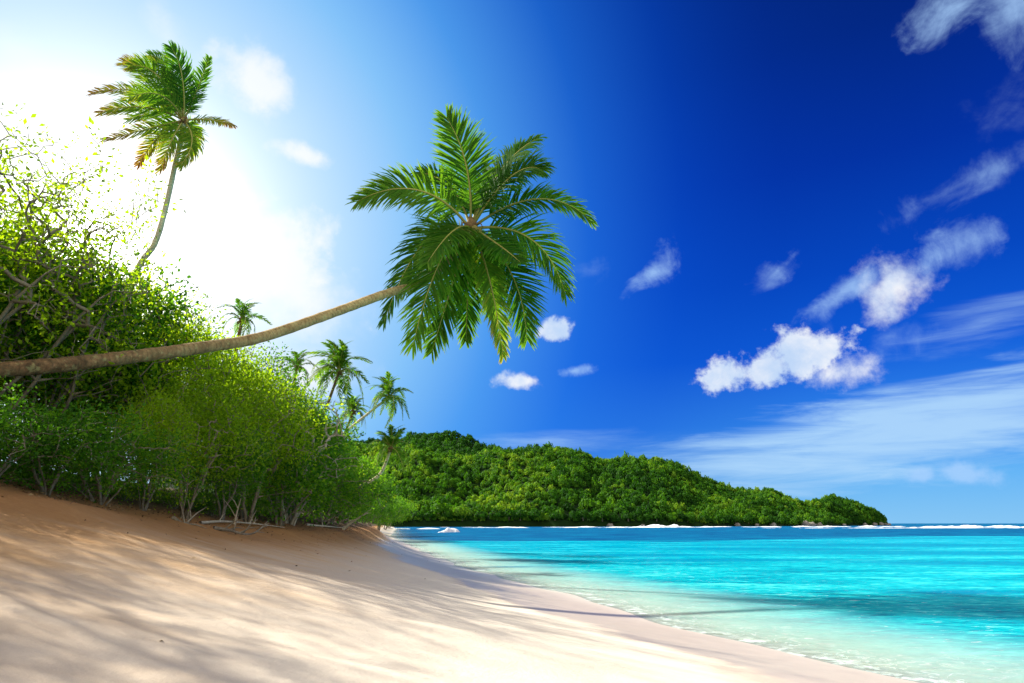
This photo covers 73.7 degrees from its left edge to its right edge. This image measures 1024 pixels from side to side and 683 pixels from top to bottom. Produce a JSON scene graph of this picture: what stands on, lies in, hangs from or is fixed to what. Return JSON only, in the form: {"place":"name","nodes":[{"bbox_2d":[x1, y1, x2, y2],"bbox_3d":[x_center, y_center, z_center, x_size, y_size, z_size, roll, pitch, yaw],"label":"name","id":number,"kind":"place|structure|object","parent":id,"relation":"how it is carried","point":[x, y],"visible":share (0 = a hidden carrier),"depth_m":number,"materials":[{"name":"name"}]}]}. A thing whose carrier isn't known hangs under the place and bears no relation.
{"place":"outdoors","nodes":[
{"label":"outdoors","id":0,"kind":"place"},
{"bbox_2d":[0,461,1023,682],"bbox_3d":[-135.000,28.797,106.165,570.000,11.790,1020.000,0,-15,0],"label":"beach","id":1,"kind":"structure","parent":0,"point":[93,599],"depth_m":9.74,"materials":[{"name":"beige sand"}]},
{"bbox_2d":[0,390,28,463],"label":"shrub","id":2,"kind":"object","parent":1,"relation":"on","point":[5,426],"visible":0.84,"depth_m":13.03,"materials":[{"name":"green plant"}]},
{"bbox_2d":[0,214,48,397],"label":"broadleaf tree","id":3,"kind":"object","parent":1,"relation":"on","point":[19,287],"visible":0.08,"depth_m":20.23,"materials":[{"name":"green plant"}]},
{"bbox_2d":[13,467,69,482],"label":"shrub","id":4,"kind":"object","parent":1,"relation":"on","point":[33,477],"visible":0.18,"depth_m":16.81,"materials":[{"name":"green plant"}]},
{"bbox_2d":[0,218,100,405],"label":"broadleaf tree","id":5,"kind":"object","parent":1,"relation":"on","point":[37,337],"visible":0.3,"depth_m":21.18,"materials":[{"name":"green plant"}]},
{"bbox_2d":[0,321,106,413],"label":"broadleaf tree","id":6,"kind":"object","parent":1,"relation":"on","point":[42,396],"visible":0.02,"depth_m":24.22,"materials":[{"name":"green plant"}]},
{"bbox_2d":[0,375,111,484],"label":"shrub","id":7,"kind":"object","parent":1,"relation":"on","point":[35,435],"visible":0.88,"depth_m":13.88,"materials":[{"name":"green plant"}]},
{"bbox_2d":[0,102,139,379],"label":"slender tree","id":8,"kind":"object","parent":1,"relation":"on","point":[18,294],"visible":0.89,"depth_m":19.07,"materials":[{"name":"green plant"}]},
{"bbox_2d":[0,394,151,496],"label":"shrub","id":9,"kind":"object","parent":1,"relation":"on","point":[92,451],"visible":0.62,"depth_m":15.32,"materials":[{"name":"green plant"}]},
{"bbox_2d":[47,472,121,491],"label":"shrub","id":10,"kind":"object","parent":1,"relation":"on","point":[89,486],"visible":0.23,"depth_m":18.22,"materials":[{"name":"green plant"}]},
{"bbox_2d":[0,198,171,437],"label":"broadleaf tree","id":11,"kind":"object","parent":1,"relation":"on","point":[60,353],"visible":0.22,"depth_m":22.54,"materials":[{"name":"green plant"}]},
{"bbox_2d":[0,162,172,464],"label":"slender tree","id":12,"kind":"object","parent":1,"relation":"on","point":[72,385],"visible":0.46,"depth_m":21.97,"materials":[{"name":"green plant"}]},
{"bbox_2d":[0,126,185,414],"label":"slender tree","id":13,"kind":"object","parent":1,"relation":"on","point":[70,329],"visible":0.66,"depth_m":20.53,"materials":[{"name":"green plant"}]},
{"bbox_2d":[0,310,186,462],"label":"broadleaf tree","id":14,"kind":"object","parent":1,"relation":"on","point":[91,388],"visible":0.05,"depth_m":25.08,"materials":[{"name":"green plant"}]},
{"bbox_2d":[0,208,206,466],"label":"broadleaf tree","id":15,"kind":"object","parent":1,"relation":"on","point":[153,315],"visible":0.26,"depth_m":24.52,"materials":[{"name":"green plant"}]},
{"bbox_2d":[21,362,187,473],"bbox_3d":[-17.076,2.583,28.631,7.319,6.697,7.418,-4,-15,14],"label":"broadleaf tree","id":16,"kind":"object","parent":1,"relation":"on","point":[96,407],"visible":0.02,"depth_m":26.68,"materials":[{"name":"green plant"}]},
{"bbox_2d":[7,401,213,505],"bbox_3d":[-10.220,2.923,17.429,4.851,2.820,5.101,3,-15,-12],"label":"shrub","id":17,"kind":"object","parent":1,"relation":"on","point":[156,457],"visible":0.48,"depth_m":17.26,"materials":[{"name":"green plant"}]},
{"bbox_2d":[8,253,230,478],"bbox_3d":[-15.650,1.132,27.118,9.448,9.354,8.534,1,-15,-5],"label":"broadleaf tree","id":18,"kind":"object","parent":1,"relation":"on","point":[174,329],"visible":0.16,"depth_m":26.07,"materials":[{"name":"green plant"}]},
{"bbox_2d":[101,480,154,500],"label":"shrub","id":19,"kind":"object","parent":1,"relation":"on","point":[132,491],"visible":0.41,"depth_m":20.29,"materials":[{"name":"green plant"}]},
{"bbox_2d":[83,379,208,510],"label":"broadleaf tree","id":20,"kind":"object","parent":1,"relation":"on","point":[167,417],"visible":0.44,"depth_m":19.41,"materials":[{"name":"green plant"}]},
{"bbox_2d":[85,40,236,470],"bbox_3d":[-22.422,-5.712,40.011,9.679,26.421,5.406,-7,-16,25],"label":"palm tree","id":21,"kind":"object","parent":1,"relation":"on","point":[169,85],"visible":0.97,"depth_m":41.61,"materials":[{"name":"green plant"}]},
{"bbox_2d":[135,483,212,508],"bbox_3d":[-11.158,5.173,22.721,2.576,0.906,2.708,-8,-17,28],"label":"shrub","id":22,"kind":"object","parent":1,"relation":"on","point":[162,499],"visible":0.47,"depth_m":22.60,"materials":[{"name":"green plant"}]},
{"bbox_2d":[71,288,283,485],"bbox_3d":[-14.784,1.820,28.598,9.162,9.071,8.276,-9,-18,31],"label":"broadleaf tree","id":23,"kind":"object","parent":1,"relation":"on","point":[222,362],"visible":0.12,"depth_m":28.27,"materials":[{"name":"green plant"}]},
{"bbox_2d":[171,500,206,528],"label":"dead branch","id":24,"kind":"object","parent":1,"relation":"on","point":[183,517],"visible":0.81,"depth_m":18.65,"materials":[{"name":"wood"}]},
{"bbox_2d":[103,358,286,519],"bbox_3d":[-10.163,3.119,21.473,4.715,5.167,5.220,-8,-17,27],"label":"broadleaf tree","id":25,"kind":"object","parent":1,"relation":"on","point":[212,457],"visible":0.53,"depth_m":21.37,"materials":[{"name":"green plant"}]},
{"bbox_2d":[102,313,291,491],"bbox_3d":[-14.254,2.951,30.771,8.516,8.431,7.692,4,-16,-16],"label":"broadleaf tree","id":26,"kind":"object","parent":1,"relation":"on","point":[241,370],"visible":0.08,"depth_m":30.41,"materials":[{"name":"green plant"}]},
{"bbox_2d":[183,491,246,515],"bbox_3d":[-10.939,5.925,25.028,2.553,1.039,2.627,3,-15,-12],"label":"shrub","id":27,"kind":"object","parent":1,"relation":"on","point":[215,507],"visible":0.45,"depth_m":24.64,"materials":[{"name":"green plant"}]},
{"bbox_2d":[167,423,279,519],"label":"broadleaf tree","id":28,"kind":"object","parent":1,"relation":"on","point":[254,477],"visible":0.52,"depth_m":23.71,"materials":[{"name":"green plant"}]},
{"bbox_2d":[224,499,240,524],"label":"dead branch","id":29,"kind":"object","parent":1,"relation":"on","point":[235,515],"visible":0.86,"depth_m":23.56,"materials":[{"name":"grey wood"}]},
{"bbox_2d":[213,514,269,534],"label":"dead branch","id":30,"kind":"object","parent":1,"relation":"on","point":[231,530],"visible":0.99,"depth_m":20.07,"materials":[{"name":"grey wood"}]},
{"bbox_2d":[199,511,284,527],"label":"dead branch","id":31,"kind":"object","parent":1,"relation":"on","point":[215,521],"visible":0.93,"depth_m":23.03,"materials":[{"name":"grey wood"}]},
{"bbox_2d":[213,298,271,357],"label":"palm tree","id":32,"kind":"object","parent":1,"relation":"on","point":[243,321],"visible":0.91,"depth_m":45.91,"materials":[{"name":"green plant"}]},
{"bbox_2d":[167,366,331,521],"bbox_3d":[-10.368,4.160,27.876,6.497,6.746,7.193,-3,-15,12],"label":"broadleaf tree","id":33,"kind":"object","parent":1,"relation":"on","point":[267,411],"visible":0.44,"depth_m":27.69,"materials":[{"name":"green plant"}]},
{"bbox_2d":[218,496,286,518],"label":"shrub","id":34,"kind":"object","parent":1,"relation":"on","point":[246,507],"visible":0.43,"depth_m":27.70,"materials":[{"name":"green plant"}]},
{"bbox_2d":[177,334,334,495],"bbox_3d":[-14.004,3.689,34.025,9.358,8.777,8.453,-12,-19,38],"label":"broadleaf tree","id":35,"kind":"object","parent":1,"relation":"on","point":[269,372],"visible":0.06,"depth_m":34.46,"materials":[{"name":"green plant"}]},
{"bbox_2d":[261,500,299,517],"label":"shrub","id":36,"kind":"object","parent":1,"relation":"on","point":[293,506],"visible":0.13,"depth_m":31.77,"materials":[{"name":"green plant"}]},
{"bbox_2d":[239,342,326,500],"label":"broadleaf tree","id":37,"kind":"object","parent":1,"relation":"on","point":[291,369],"visible":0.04,"depth_m":38.18,"materials":[{"name":"green plant"}]},
{"bbox_2d":[210,434,361,525],"bbox_3d":[-9.974,6.145,30.374,6.443,4.529,6.628,-6,-16,20],"label":"shrub","id":38,"kind":"object","parent":1,"relation":"on","point":[316,482],"visible":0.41,"depth_m":29.54,"materials":[{"name":"green plant"}]},
{"bbox_2d":[279,349,317,387],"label":"palm tree","id":39,"kind":"object","parent":1,"relation":"on","point":[299,362],"visible":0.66,"depth_m":59.90,"materials":[{"name":"green plant"}]},
{"bbox_2d":[0,101,597,377],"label":"palm tree","id":40,"kind":"object","parent":1,"relation":"on","point":[445,249],"visible":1,"depth_m":31.38,"materials":[{"name":"green plant"}]},
{"bbox_2d":[256,389,349,520],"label":"broadleaf tree","id":41,"kind":"object","parent":1,"relation":"on","point":[319,435],"visible":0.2,"depth_m":33.09,"materials":[{"name":"green plant"}]},
{"bbox_2d":[252,397,365,511],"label":"broadleaf tree","id":42,"kind":"object","parent":1,"relation":"on","point":[341,439],"visible":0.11,"depth_m":35.57,"materials":[{"name":"green plant"}]},
{"bbox_2d":[255,388,370,525],"bbox_3d":[-10.526,5.397,32.257,6.722,7.034,6.439,-2,-15,6],"label":"bush","id":43,"kind":"object","parent":1,"relation":"on","point":[294,519],"visible":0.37,"depth_m":31.80,"materials":[{"name":"green plant"}]},
{"bbox_2d":[305,523,343,527],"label":"dead branch","id":44,"kind":"object","parent":1,"relation":"on","point":[322,525],"visible":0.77,"depth_m":34.84,"materials":[{"name":"grey wood"}]},
{"bbox_2d":[271,443,401,526],"bbox_3d":[-10.046,7.918,37.165,7.902,4.802,8.309,-1,-15,3],"label":"shrub","id":45,"kind":"object","parent":1,"relation":"on","point":[360,491],"visible":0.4,"depth_m":36.75,"materials":[{"name":"green plant"}]},
{"bbox_2d":[304,339,372,506],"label":"palm tree","id":46,"kind":"object","parent":1,"relation":"on","point":[339,356],"visible":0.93,"depth_m":55.89,"materials":[{"name":"green plant"}]},
{"bbox_2d":[300,465,379,523],"bbox_3d":[-11.391,9.555,42.792,5.146,4.189,5.294,12,-19,-39],"label":"shrub","id":47,"kind":"object","parent":1,"relation":"on","point":[338,515],"visible":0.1,"depth_m":42.03,"materials":[{"name":"green plant"}]},
{"bbox_2d":[316,421,366,519],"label":"broadleaf tree","id":48,"kind":"object","parent":1,"relation":"on","point":[350,458],"visible":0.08,"depth_m":43.89,"materials":[{"name":"green plant"}]},
{"bbox_2d":[313,483,378,523],"bbox_3d":[-12.239,11.492,49.583,5.582,3.928,5.870,6,-16,-21],"label":"shrub","id":49,"kind":"object","parent":1,"relation":"on","point":[358,512],"visible":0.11,"depth_m":49.16,"materials":[{"name":"green plant"}]},
{"bbox_2d":[335,447,368,521],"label":"palm tree","id":50,"kind":"object","parent":1,"relation":"on","point":[357,455],"visible":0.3,"depth_m":50.01,"materials":[{"name":"green plant"}]},
{"bbox_2d":[334,394,371,432],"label":"palm tree","id":51,"kind":"object","parent":1,"relation":"on","point":[354,401],"visible":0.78,"depth_m":65.97,"materials":[{"name":"green plant"}]},
{"bbox_2d":[342,509,371,529],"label":"dead branch","id":52,"kind":"object","parent":1,"relation":"on","point":[349,524],"visible":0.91,"depth_m":39.95,"materials":[{"name":"grey wood"}]},
{"bbox_2d":[345,504,372,522],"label":"shrub","id":53,"kind":"object","parent":1,"relation":"on","point":[366,515],"visible":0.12,"depth_m":59.54,"materials":[{"name":"green plant"}]},
{"bbox_2d":[327,450,392,507],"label":"broadleaf tree","id":54,"kind":"object","parent":1,"relation":"on","point":[369,464],"visible":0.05,"depth_m":98.32,"materials":[{"name":"green plant"}]},
{"bbox_2d":[323,424,410,511],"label":"palm tree","id":55,"kind":"object","parent":1,"relation":"on","point":[391,440],"visible":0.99,"depth_m":51.91,"materials":[{"name":"green plant"}]},
{"bbox_2d":[360,497,389,525],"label":"broadleaf tree","id":56,"kind":"object","parent":1,"relation":"on","point":[382,513],"visible":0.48,"depth_m":81.14,"materials":[{"name":"green plant"}]},
{"bbox_2d":[343,371,411,432],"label":"palm tree","id":57,"kind":"object","parent":1,"relation":"on","point":[386,385],"visible":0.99,"depth_m":61.93,"materials":[{"name":"green plant"}]},
{"bbox_2d":[353,482,402,523],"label":"broadleaf tree","id":58,"kind":"object","parent":1,"relation":"on","point":[384,491],"visible":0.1,"depth_m":99.97,"materials":[{"name":"green plant"}]},
{"bbox_2d":[356,468,401,520],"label":"broadleaf tree","id":59,"kind":"object","parent":1,"relation":"on","point":[385,481],"visible":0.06,"depth_m":137.47,"materials":[{"name":"green plant"}]},
{"bbox_2d":[361,501,401,530],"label":"broadleaf tree","id":60,"kind":"object","parent":1,"relation":"on","point":[389,517],"visible":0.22,"depth_m":123.35,"materials":[{"name":"green plant"}]},
{"bbox_2d":[366,493,408,527],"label":"broadleaf tree","id":61,"kind":"object","parent":1,"relation":"on","point":[397,500],"visible":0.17,"depth_m":162.71,"materials":[{"name":"green plant"}]},
{"bbox_2d":[373,505,408,529],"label":"broadleaf tree","id":62,"kind":"object","parent":1,"relation":"on","point":[397,516],"visible":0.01,"depth_m":218.75,"materials":[{"name":"green plant"}]},
{"bbox_2d":[374,499,417,527],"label":"broadleaf tree","id":63,"kind":"object","parent":1,"relation":"on","point":[412,506],"visible":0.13,"depth_m":299.02,"materials":[{"name":"green plant"}]},
{"bbox_2d":[0,0,1023,522],"label":"sky","id":64,"kind":"structure","parent":0,"point":[800,274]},
{"bbox_2d":[155,453,878,526],"bbox_3d":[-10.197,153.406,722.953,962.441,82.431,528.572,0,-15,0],"label":"hill","id":65,"kind":"structure","parent":0,"point":[551,522],"depth_m":542.24,"materials":[{"name":"green plant"}]},
{"bbox_2d":[412,510,423,517],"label":"tree","id":66,"kind":"object","parent":65,"relation":"on","point":[420,514],"visible":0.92,"depth_m":486.19,"materials":[{"name":"green plant"}]},
{"bbox_2d":[424,511,435,518],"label":"tree","id":67,"kind":"object","parent":65,"relation":"on","point":[430,514],"visible":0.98,"depth_m":488.98,"materials":[{"name":"green plant"}]},
{"bbox_2d":[429,500,452,514],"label":"tree","id":68,"kind":"object","parent":65,"relation":"on","point":[435,508],"visible":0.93,"depth_m":494.61,"materials":[{"name":"green plant"}]},
{"bbox_2d":[440,511,452,519],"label":"tree","id":69,"kind":"object","parent":65,"relation":"on","point":[444,513],"visible":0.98,"depth_m":492.89,"materials":[{"name":"green plant"}]},
{"bbox_2d":[452,504,471,518],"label":"tree","id":70,"kind":"object","parent":65,"relation":"on","point":[460,509],"visible":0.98,"depth_m":496.53,"materials":[{"name":"green plant"}]},
{"bbox_2d":[455,511,468,520],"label":"tree","id":71,"kind":"object","parent":65,"relation":"on","point":[462,516],"visible":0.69,"depth_m":495.93,"materials":[{"name":"green plant"}]},
{"bbox_2d":[474,509,487,519],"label":"tree","id":72,"kind":"object","parent":65,"relation":"on","point":[482,515],"visible":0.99,"depth_m":501.80,"materials":[{"name":"green plant"}]},
{"bbox_2d":[489,507,504,520],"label":"tree","id":73,"kind":"object","parent":65,"relation":"on","point":[495,512],"visible":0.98,"depth_m":505.21,"materials":[{"name":"green plant"}]},
{"bbox_2d":[502,508,516,519],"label":"tree","id":74,"kind":"object","parent":65,"relation":"on","point":[507,512],"visible":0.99,"depth_m":507.00,"materials":[{"name":"green plant"}]},
{"bbox_2d":[513,508,526,519],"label":"tree","id":75,"kind":"object","parent":65,"relation":"on","point":[520,513],"visible":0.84,"depth_m":510.54,"materials":[{"name":"green plant"}]},
{"bbox_2d":[528,507,542,517],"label":"tree","id":76,"kind":"object","parent":65,"relation":"on","point":[532,512],"visible":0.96,"depth_m":513.04,"materials":[{"name":"green plant"}]},
{"bbox_2d":[548,511,559,519],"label":"tree","id":77,"kind":"object","parent":65,"relation":"on","point":[552,514],"visible":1,"depth_m":517.93,"materials":[{"name":"green plant"}]},
{"bbox_2d":[568,510,581,518],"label":"tree","id":78,"kind":"object","parent":65,"relation":"on","point":[573,513],"visible":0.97,"depth_m":522.35,"materials":[{"name":"green plant"}]},
{"bbox_2d":[577,509,589,520],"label":"tree","id":79,"kind":"object","parent":65,"relation":"on","point":[584,513],"visible":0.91,"depth_m":525.16,"materials":[{"name":"green plant"}]},
{"bbox_2d":[595,509,608,521],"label":"tree","id":80,"kind":"object","parent":65,"relation":"on","point":[599,513],"visible":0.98,"depth_m":529.17,"materials":[{"name":"green plant"}]},
{"bbox_2d":[605,511,618,521],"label":"tree","id":81,"kind":"object","parent":65,"relation":"on","point":[611,514],"visible":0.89,"depth_m":532.33,"materials":[{"name":"green plant"}]},
{"bbox_2d":[344,430,887,524],"bbox_3d":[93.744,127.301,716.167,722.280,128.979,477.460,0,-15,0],"label":"forest","id":82,"kind":"object","parent":65,"relation":"on","point":[732,502],"visible":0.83,"depth_m":639.88,"materials":[{"name":"green plant"}]},
{"bbox_2d":[621,510,635,520],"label":"tree","id":83,"kind":"object","parent":65,"relation":"on","point":[630,515],"visible":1,"depth_m":535.51,"materials":[{"name":"green plant"}]},
{"bbox_2d":[642,513,651,518],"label":"tree","id":84,"kind":"object","parent":65,"relation":"on","point":[648,516],"visible":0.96,"depth_m":542.25,"materials":[{"name":"green plant"}]},
{"bbox_2d":[651,512,661,520],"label":"tree","id":85,"kind":"object","parent":65,"relation":"on","point":[657,515],"visible":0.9,"depth_m":547.14,"materials":[{"name":"green plant"}]},
{"bbox_2d":[676,511,687,521],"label":"tree","id":86,"kind":"object","parent":65,"relation":"on","point":[681,516],"visible":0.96,"depth_m":561.50,"materials":[{"name":"green plant"}]},
{"bbox_2d":[684,513,692,520],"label":"tree","id":87,"kind":"object","parent":65,"relation":"on","point":[689,516],"visible":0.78,"depth_m":564.04,"materials":[{"name":"green plant"}]},
{"bbox_2d":[699,514,710,521],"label":"tree","id":88,"kind":"object","parent":65,"relation":"on","point":[707,517],"visible":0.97,"depth_m":574.34,"materials":[{"name":"green plant"}]},
{"bbox_2d":[723,514,732,523],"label":"tree","id":89,"kind":"object","parent":65,"relation":"on","point":[727,517],"visible":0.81,"depth_m":587.45,"materials":[{"name":"green plant"}]},
{"bbox_2d":[741,513,755,523],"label":"tree","id":90,"kind":"object","parent":65,"relation":"on","point":[750,517],"visible":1,"depth_m":599.36,"materials":[{"name":"green plant"}]},
{"bbox_2d":[777,515,789,523],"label":"tree","id":91,"kind":"object","parent":65,"relation":"on","point":[780,520],"visible":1,"depth_m":618.63,"materials":[{"name":"green plant"}]},
{"bbox_2d":[790,515,802,524],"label":"tree","id":92,"kind":"object","parent":65,"relation":"on","point":[796,518],"visible":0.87,"depth_m":625.79,"materials":[{"name":"green plant"}]},
{"bbox_2d":[800,521,811,525],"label":"boulder","id":93,"kind":"object","parent":65,"relation":"on","point":[805,523],"visible":0.56,"depth_m":625.64,"materials":[{"name":"stone"}]},
{"bbox_2d":[393,523,1023,682],"bbox_3d":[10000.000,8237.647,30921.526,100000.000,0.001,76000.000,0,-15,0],"label":"sea","id":94,"kind":"structure","parent":0,"point":[952,596],"depth_m":33.20,"materials":[{"name":"liquid"}]},
{"bbox_2d":[393,524,1018,532],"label":"surf","id":95,"kind":"structure","parent":94,"relation":"on","point":[653,526],"depth_m":419.41,"materials":[{"name":"liquid"}]}
]}

